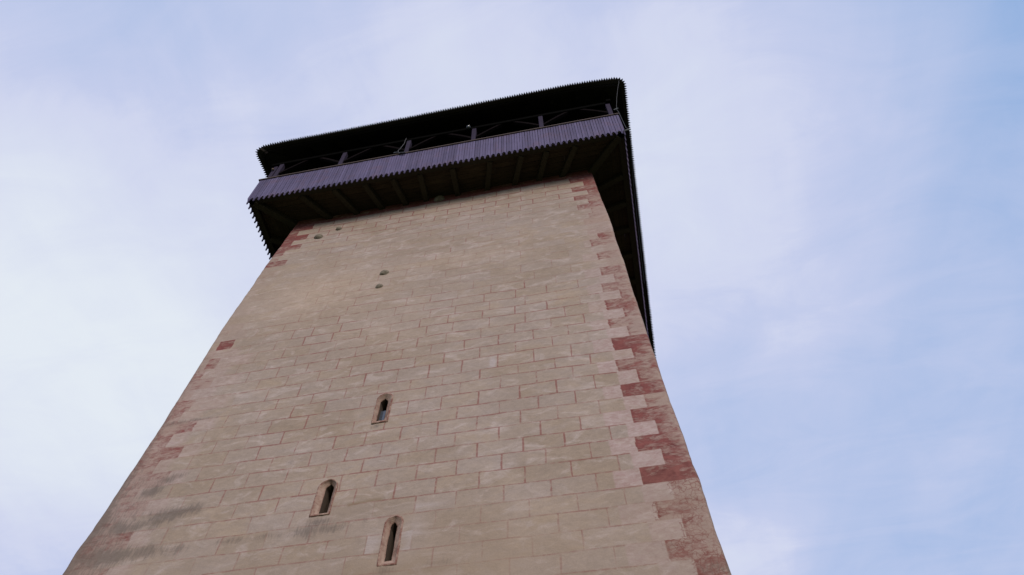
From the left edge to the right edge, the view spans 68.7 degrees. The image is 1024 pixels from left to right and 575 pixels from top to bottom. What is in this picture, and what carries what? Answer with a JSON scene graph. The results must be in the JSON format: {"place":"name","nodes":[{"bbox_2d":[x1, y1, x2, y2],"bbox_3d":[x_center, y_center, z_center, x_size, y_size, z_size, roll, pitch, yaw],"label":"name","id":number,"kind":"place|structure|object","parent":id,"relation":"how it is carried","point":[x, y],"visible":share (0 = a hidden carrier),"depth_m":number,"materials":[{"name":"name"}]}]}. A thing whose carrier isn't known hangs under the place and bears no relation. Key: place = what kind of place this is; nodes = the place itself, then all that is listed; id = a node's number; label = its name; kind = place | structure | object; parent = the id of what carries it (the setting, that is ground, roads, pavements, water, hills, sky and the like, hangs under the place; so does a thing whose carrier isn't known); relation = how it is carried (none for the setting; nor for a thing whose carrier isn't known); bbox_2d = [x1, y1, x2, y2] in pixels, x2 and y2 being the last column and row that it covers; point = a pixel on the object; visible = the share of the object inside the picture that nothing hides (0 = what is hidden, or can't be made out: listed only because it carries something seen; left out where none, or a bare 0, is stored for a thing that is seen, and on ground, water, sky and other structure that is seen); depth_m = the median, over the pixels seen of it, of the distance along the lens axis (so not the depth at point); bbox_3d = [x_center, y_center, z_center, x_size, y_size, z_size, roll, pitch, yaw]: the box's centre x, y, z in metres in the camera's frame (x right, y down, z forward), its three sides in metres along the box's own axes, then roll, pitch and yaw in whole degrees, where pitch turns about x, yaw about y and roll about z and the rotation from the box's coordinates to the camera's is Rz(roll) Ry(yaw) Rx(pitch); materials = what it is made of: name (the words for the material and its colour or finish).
{"place":"outdoors","nodes":[
{"label":"outdoors","id":0,"kind":"place"},
{"bbox_2d":[0,0,1023,574],"label":"sky","id":1,"kind":"structure","parent":0,"point":[830,193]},
{"label":"ground","id":2,"kind":"structure","parent":0,"visible":0},
{"bbox_2d":[62,77,730,574],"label":"fortified tower","id":3,"kind":"structure","parent":2,"relation":"on","point":[432,349],"depth_m":13.83,"materials":[{"name":"stone"}]},
{"bbox_2d":[309,479,337,516],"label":"window","id":4,"kind":"structure","parent":3,"relation":"in","point":[326,491],"depth_m":11.69,"materials":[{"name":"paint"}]},
{"bbox_2d":[371,393,392,423],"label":"window","id":5,"kind":"structure","parent":3,"relation":"in","point":[382,409],"depth_m":13.45,"materials":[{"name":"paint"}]},
{"bbox_2d":[377,515,403,566],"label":"window","id":6,"kind":"structure","parent":3,"relation":"in","point":[393,526],"depth_m":10.64,"materials":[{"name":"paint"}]},
{"bbox_2d":[616,83,644,282],"bbox_3d":[3.676,-3.248,23.201,0.314,3.390,5.428,-9,-59,5],"label":"lightning conductor","id":7,"kind":"object","parent":3,"relation":"attached to","point":[633,181],"visible":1,"depth_m":21.99,"materials":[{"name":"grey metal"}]}
]}

